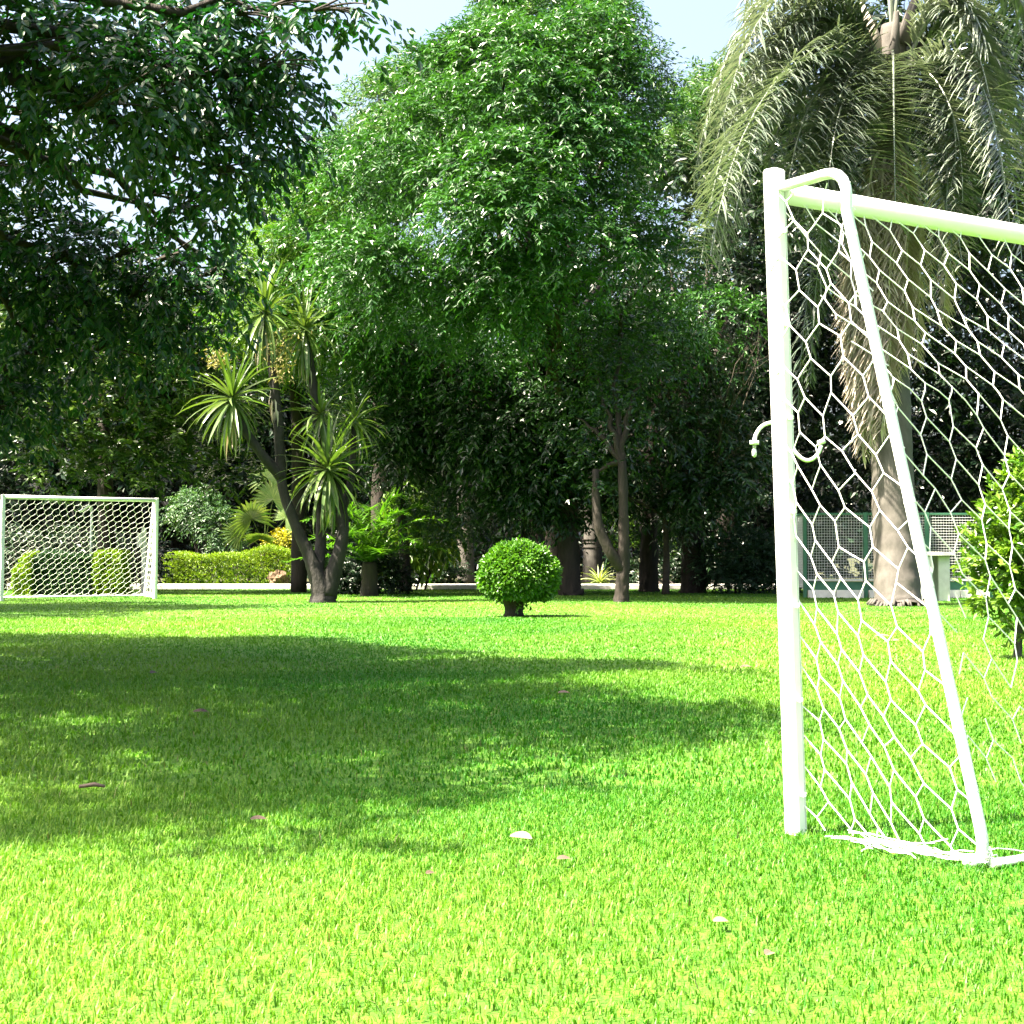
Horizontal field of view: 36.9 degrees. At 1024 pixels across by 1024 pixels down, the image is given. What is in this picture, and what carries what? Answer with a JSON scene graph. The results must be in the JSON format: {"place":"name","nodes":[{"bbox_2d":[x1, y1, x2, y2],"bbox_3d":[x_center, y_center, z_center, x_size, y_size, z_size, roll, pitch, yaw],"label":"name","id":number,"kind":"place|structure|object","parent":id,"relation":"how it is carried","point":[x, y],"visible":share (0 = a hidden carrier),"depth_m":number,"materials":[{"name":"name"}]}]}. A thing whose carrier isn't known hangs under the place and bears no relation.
{"place":"outdoors","nodes":[
{"label":"outdoors","id":0,"kind":"place"},
{"bbox_2d":[454,366,524,583],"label":"tree","id":1,"kind":"object","parent":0,"point":[471,580],"depth_m":46.77,"materials":[{"name":"brown plant"}]},
{"bbox_2d":[7,584,996,588],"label":"path","id":2,"kind":"structure","parent":0,"point":[288,586],"depth_m":39.56,"materials":[{"name":"concrete"}]},
{"bbox_2d":[0,588,1023,1023],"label":"lawn","id":3,"kind":"structure","parent":0,"point":[682,979],"depth_m":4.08,"materials":[{"name":"green plant"}]},
{"bbox_2d":[9,549,41,594],"bbox_3d":[-10.673,1.346,33.689,0.702,1.080,1.132,0,-2,0],"label":"hedge","id":4,"kind":"object","parent":3,"relation":"on","point":[16,587],"visible":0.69,"depth_m":33.29,"materials":[{"name":"green plant"}]},
{"bbox_2d":[0,160,63,345],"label":"leafy tree","id":5,"kind":"object","parent":3,"relation":"on","point":[12,215],"visible":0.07,"depth_m":24.50,"materials":[{"name":"green plant"}]},
{"bbox_2d":[29,547,105,594],"bbox_3d":[-9.787,1.334,33.785,1.680,1.117,1.197,0,-2,0],"label":"hedge","id":6,"kind":"object","parent":3,"relation":"on","point":[62,579],"visible":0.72,"depth_m":33.37,"materials":[{"name":"green plant"}]},
{"bbox_2d":[0,495,158,600],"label":"football goal","id":7,"kind":"object","parent":3,"relation":"on","point":[155,516],"visible":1,"depth_m":30.52,"materials":[{"name":"white paint"}]},
{"bbox_2d":[79,505,92,551],"bbox_3d":[-9.768,0.845,35.190,0.322,2.029,0.060,0,-2,0],"label":"garden lamp","id":8,"kind":"object","parent":3,"relation":"on","point":[91,521],"visible":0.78,"depth_m":35.19,"materials":[{"name":"white metal"}]},
{"bbox_2d":[4,518,177,590],"bbox_3d":[-11.318,1.192,38.535,5.997,2.189,2.145,0,-2,0],"label":"shrub","id":9,"kind":"object","parent":3,"relation":"on","point":[78,549],"visible":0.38,"depth_m":38.29,"materials":[{"name":"green plant"}]},
{"bbox_2d":[79,782,104,787],"bbox_3d":[-1.427,0.929,5.223,0.089,0.019,0.027,0,-2,-8],"label":"fallen stick","id":10,"kind":"object","parent":3,"relation":"on","point":[92,784],"visible":1,"depth_m":5.22,"materials":[{"name":"wood"}]},
{"bbox_2d":[91,547,132,594],"bbox_3d":[-8.780,1.324,33.709,0.775,1.108,1.116,0,-2,0],"label":"hedge","id":11,"kind":"object","parent":3,"relation":"on","point":[105,589],"visible":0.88,"depth_m":33.34,"materials":[{"name":"green plant"}]},
{"bbox_2d":[0,254,272,591],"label":"broadleaf tree","id":12,"kind":"object","parent":3,"relation":"on","point":[159,418],"visible":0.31,"depth_m":34.28,"materials":[{"name":"green plant"}]},
{"bbox_2d":[137,528,153,592],"bbox_3d":[-8.305,1.106,34.958,0.446,1.494,0.130,0,-2,0],"label":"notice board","id":13,"kind":"object","parent":3,"relation":"on","point":[144,544],"visible":0.6,"depth_m":34.94,"materials":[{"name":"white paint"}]},
{"bbox_2d":[193,708,207,711],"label":"fallen leaf","id":14,"kind":"object","parent":3,"relation":"on","point":[200,710],"visible":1,"depth_m":7.96,"materials":[{"name":"brown plant"}]},
{"bbox_2d":[0,0,422,472],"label":"shade tree","id":15,"kind":"object","parent":3,"relation":"on","point":[97,94],"visible":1,"depth_m":11.11,"materials":[{"name":"green plant"}]},
{"bbox_2d":[250,815,266,818],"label":"fallen leaf","id":16,"kind":"object","parent":3,"relation":"on","point":[258,817],"visible":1,"depth_m":4.70,"materials":[{"name":"beige plant"}]},
{"bbox_2d":[175,258,394,602],"bbox_3d":[-4.136,-1.536,28.155,4.046,6.471,2.588,0,-2,-11],"label":"strap leaved tree","id":17,"kind":"object","parent":3,"relation":"on","point":[329,490],"visible":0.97,"depth_m":27.95,"materials":[{"name":"green plant"}]},
{"bbox_2d":[193,167,385,592],"bbox_3d":[-4.826,-2.978,34.829,4.916,9.721,6.293,0,-2,0],"label":"lime tree","id":18,"kind":"object","parent":3,"relation":"on","point":[298,576],"visible":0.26,"depth_m":33.68,"materials":[{"name":"green plant"}]},
{"bbox_2d":[281,487,447,595],"bbox_3d":[-3.087,0.632,32.556,3.566,2.359,3.826,0,-2,0],"label":"cycad","id":19,"kind":"object","parent":3,"relation":"on","point":[368,553],"visible":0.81,"depth_m":32.45,"materials":[{"name":"green plant"}]},
{"bbox_2d":[324,532,419,594],"bbox_3d":[-3.103,1.399,34.635,2.341,2.069,2.487,-1,-2,31],"label":"shrub","id":20,"kind":"object","parent":3,"relation":"on","point":[393,569],"visible":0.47,"depth_m":34.03,"materials":[{"name":"green plant"}]},
{"bbox_2d":[303,314,495,590],"bbox_3d":[-2.623,-1.588,37.460,4.917,7.073,5.392,0,-2,0],"label":"tree","id":21,"kind":"object","parent":3,"relation":"on","point":[402,517],"visible":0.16,"depth_m":36.48,"materials":[{"name":"green plant"}]},
{"bbox_2d":[377,479,467,589],"bbox_3d":[-2.290,0.582,38.808,2.497,3.054,2.262,0,-2,0],"label":"leafy shrub","id":22,"kind":"object","parent":3,"relation":"on","point":[433,562],"visible":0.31,"depth_m":38.34,"materials":[{"name":"green plant"}]},
{"bbox_2d":[244,0,791,595],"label":"shade tree","id":23,"kind":"object","parent":3,"relation":"on","point":[524,178],"visible":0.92,"depth_m":28.82,"materials":[{"name":"green plant"}]},
{"bbox_2d":[474,535,563,616],"bbox_3d":[0.094,0.891,21.266,1.246,1.156,1.219,0,-2,0],"label":"topiary bush","id":24,"kind":"object","parent":3,"relation":"on","point":[513,576],"visible":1,"depth_m":20.95,"materials":[{"name":"green plant"}]},
{"bbox_2d":[510,831,531,838],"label":"fallen leaf","id":25,"kind":"object","parent":3,"relation":"on","point":[522,834],"visible":1,"depth_m":4.39,"materials":[{"name":"white plant"}]},
{"bbox_2d":[347,322,773,559],"bbox_3d":[1.135,-1.301,34.236,9.790,6.258,6.532,0,-2,0],"label":"understory tree","id":26,"kind":"object","parent":3,"relation":"on","point":[522,479],"visible":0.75,"depth_m":32.99,"materials":[{"name":"green plant"}]},
{"bbox_2d":[557,855,570,858],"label":"fallen leaf","id":27,"kind":"object","parent":3,"relation":"on","point":[562,857],"visible":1,"depth_m":4.08,"materials":[{"name":"beige plant"}]},
{"bbox_2d":[525,283,698,601],"bbox_3d":[1.995,-1.360,29.156,3.042,6.177,3.054,-1,-2,33],"label":"shade tree","id":28,"kind":"object","parent":3,"relation":"on","point":[619,561],"visible":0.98,"depth_m":28.67,"materials":[{"name":"green plant"}]},
{"bbox_2d":[595,217,745,591],"bbox_3d":[3.602,-2.699,37.545,3.650,9.376,3.714,0,-2,-14],"label":"shade tree","id":29,"kind":"object","parent":3,"relation":"on","point":[648,573],"visible":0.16,"depth_m":36.36,"materials":[{"name":"green plant"}]},
{"bbox_2d":[572,293,803,593],"bbox_3d":[3.693,-1.497,33.762,4.958,6.628,3.917,-1,-2,36],"label":"leafy tree","id":30,"kind":"object","parent":3,"relation":"on","point":[666,574],"visible":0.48,"depth_m":33.47,"materials":[{"name":"green plant"}]},
{"bbox_2d":[628,206,789,592],"bbox_3d":[4.459,-2.691,36.603,4.381,9.298,3.862,0,-2,0],"label":"shade tree","id":31,"kind":"object","parent":3,"relation":"on","point":[686,586],"visible":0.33,"depth_m":35.66,"materials":[{"name":"green plant"}]},
{"bbox_2d":[713,916,727,921],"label":"fallen leaf","id":32,"kind":"object","parent":3,"relation":"on","point":[718,919],"visible":1,"depth_m":3.38,"materials":[{"name":"white plant"}]},
{"bbox_2d":[681,520,828,593],"bbox_3d":[5.598,1.293,34.995,3.389,2.367,1.978,0,-2,-12],"label":"evergreen shrub","id":33,"kind":"object","parent":3,"relation":"on","point":[745,568],"visible":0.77,"depth_m":34.68,"materials":[{"name":"green plant"}]},
{"bbox_2d":[764,949,774,954],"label":"fallen leaf","id":34,"kind":"object","parent":3,"relation":"on","point":[767,952],"visible":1,"depth_m":3.10,"materials":[{"name":"beige plant"}]},
{"bbox_2d":[750,421,825,461],"bbox_3d":[4.136,0.071,23.008,1.138,2.897,0.141,0,-2,0],"label":"garden lamp","id":35,"kind":"object","parent":3,"relation":"on","point":[754,442],"visible":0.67,"depth_m":23.02,"materials":[{"name":"white metal"}]},
{"bbox_2d":[672,0,1023,606],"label":"palm tree","id":36,"kind":"object","parent":3,"relation":"on","point":[883,65],"visible":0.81,"depth_m":26.22,"materials":[{"name":"green plant"}]},
{"bbox_2d":[763,167,1023,867],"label":"football goal","id":37,"kind":"object","parent":3,"relation":"on","point":[780,192],"visible":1,"depth_m":4.55,"materials":[{"name":"white paint"}]},
{"bbox_2d":[796,512,992,597],"bbox_3d":[7.158,0.900,31.835,4.886,1.751,2.428,-1,-2,38],"label":"wire enclosure","id":38,"kind":"object","parent":3,"relation":"on","point":[822,590],"visible":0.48,"depth_m":31.27,"materials":[{"name":"green paint"}]},
{"bbox_2d":[920,552,955,600],"bbox_3d":[7.920,1.222,29.027,0.768,0.933,0.600,0,-2,0],"label":"garden table","id":39,"kind":"object","parent":3,"relation":"on","point":[941,572],"visible":0.39,"depth_m":28.88,"materials":[{"name":"white"}]},
{"bbox_2d":[950,445,1023,657],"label":"round bush","id":40,"kind":"object","parent":3,"relation":"on","point":[996,504],"visible":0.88,"depth_m":12.41,"materials":[{"name":"green plant"}]},
{"bbox_2d":[0,0,1023,557],"label":"sky","id":41,"kind":"structure","parent":0,"point":[699,26],"materials":[{"name":"white"}]},
{"bbox_2d":[5,558,1023,583],"bbox_3d":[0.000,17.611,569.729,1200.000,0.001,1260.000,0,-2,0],"label":"ground","id":42,"kind":"structure","parent":0,"point":[610,581],"depth_m":60.32,"materials":[{"name":"soil"}]},
{"bbox_2d":[0,245,174,583],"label":"evergreen tree","id":43,"kind":"object","parent":42,"relation":"on","point":[7,480],"visible":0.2,"depth_m":45.32,"materials":[{"name":"green plant"}]},
{"bbox_2d":[57,265,336,582],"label":"evergreen tree","id":44,"kind":"object","parent":42,"relation":"on","point":[177,484],"visible":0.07,"depth_m":47.77,"materials":[{"name":"green plant"}]},
{"bbox_2d":[233,226,513,550],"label":"evergreen tree","id":45,"kind":"object","parent":42,"relation":"on","point":[363,500],"visible":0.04,"depth_m":48.28,"materials":[{"name":"green plant"}]},
{"bbox_2d":[282,48,478,583],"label":"tall tree","id":46,"kind":"object","parent":42,"relation":"on","point":[390,91],"visible":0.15,"depth_m":42.08,"materials":[{"name":"green plant"}]},
{"bbox_2d":[0,0,1023,578],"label":"wood","id":47,"kind":"object","parent":42,"relation":"on","point":[478,554],"visible":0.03,"depth_m":61.73,"materials":[{"name":"green plant"}]},
{"bbox_2d":[365,0,699,559],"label":"tall tree","id":48,"kind":"object","parent":42,"relation":"on","point":[673,83],"visible":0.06,"depth_m":44.50,"materials":[{"name":"green plant"}]},
{"bbox_2d":[428,188,695,546],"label":"evergreen tree","id":49,"kind":"object","parent":42,"relation":"on","point":[531,520],"visible":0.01,"depth_m":50.92,"materials":[{"name":"green plant"}]},
{"bbox_2d":[524,409,670,583],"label":"palm tree","id":50,"kind":"object","parent":42,"relation":"on","point":[592,559],"visible":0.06,"depth_m":45.73,"materials":[{"name":"brown plant"}]},
{"bbox_2d":[581,480,680,579],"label":"leafy shrub","id":51,"kind":"object","parent":42,"relation":"on","point":[632,539],"visible":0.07,"depth_m":49.88,"materials":[{"name":"green plant"}]},
{"bbox_2d":[613,542,742,583],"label":"shrub","id":52,"kind":"object","parent":42,"relation":"on","point":[676,559],"visible":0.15,"depth_m":41.72,"materials":[{"name":"green plant"}]},
{"bbox_2d":[631,41,810,529],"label":"tall tree","id":53,"kind":"object","parent":42,"relation":"on","point":[698,85],"visible":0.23,"depth_m":42.24,"materials":[{"name":"green plant"}]},
{"bbox_2d":[583,141,871,583],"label":"evergreen tree","id":54,"kind":"object","parent":42,"relation":"on","point":[768,516],"visible":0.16,"depth_m":42.12,"materials":[{"name":"green plant"}]},
{"bbox_2d":[713,0,1023,578],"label":"evergreen tree","id":55,"kind":"object","parent":42,"relation":"on","point":[970,306],"visible":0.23,"depth_m":40.98,"materials":[{"name":"green plant"}]},
{"bbox_2d":[863,0,1023,578],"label":"evergreen tree","id":56,"kind":"object","parent":42,"relation":"on","point":[970,433],"visible":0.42,"depth_m":40.54,"materials":[{"name":"green plant"}]},
{"label":"lawn strip","id":57,"kind":"structure","parent":0,"visible":0},
{"bbox_2d":[159,482,256,583],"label":"grey shrub","id":58,"kind":"object","parent":57,"relation":"on","point":[196,521],"visible":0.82,"depth_m":44.35,"materials":[{"name":"green plant"}]},
{"bbox_2d":[161,543,290,583],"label":"hedge","id":59,"kind":"object","parent":57,"relation":"on","point":[214,558],"visible":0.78,"depth_m":42.02,"materials":[{"name":"green plant"}]},
{"bbox_2d":[219,463,291,583],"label":"fan palm","id":60,"kind":"object","parent":57,"relation":"on","point":[254,510],"visible":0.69,"depth_m":43.49,"materials":[{"name":"green plant"}]},
{"bbox_2d":[260,526,291,570],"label":"yellow shrub","id":61,"kind":"object","parent":57,"relation":"on","point":[277,535],"visible":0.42,"depth_m":43.46,"materials":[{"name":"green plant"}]},
{"bbox_2d":[267,570,289,583],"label":"rock","id":62,"kind":"object","parent":57,"relation":"on","point":[277,577],"visible":0.69,"depth_m":41.67,"materials":[{"name":"beige stone"}]},
{"bbox_2d":[420,569,450,583],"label":"strap leaf plant","id":63,"kind":"object","parent":57,"relation":"on","point":[430,581],"visible":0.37,"depth_m":41.46,"materials":[{"name":"green plant"}]},
{"bbox_2d":[414,558,473,583],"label":"shrub","id":64,"kind":"object","parent":57,"relation":"on","point":[450,573],"visible":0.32,"depth_m":41.86,"materials":[{"name":"green plant"}]},
{"bbox_2d":[582,561,614,583],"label":"strap leaf plant","id":65,"kind":"object","parent":57,"relation":"on","point":[598,577],"visible":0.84,"depth_m":41.70,"materials":[{"name":"yellow plant"}]}
]}

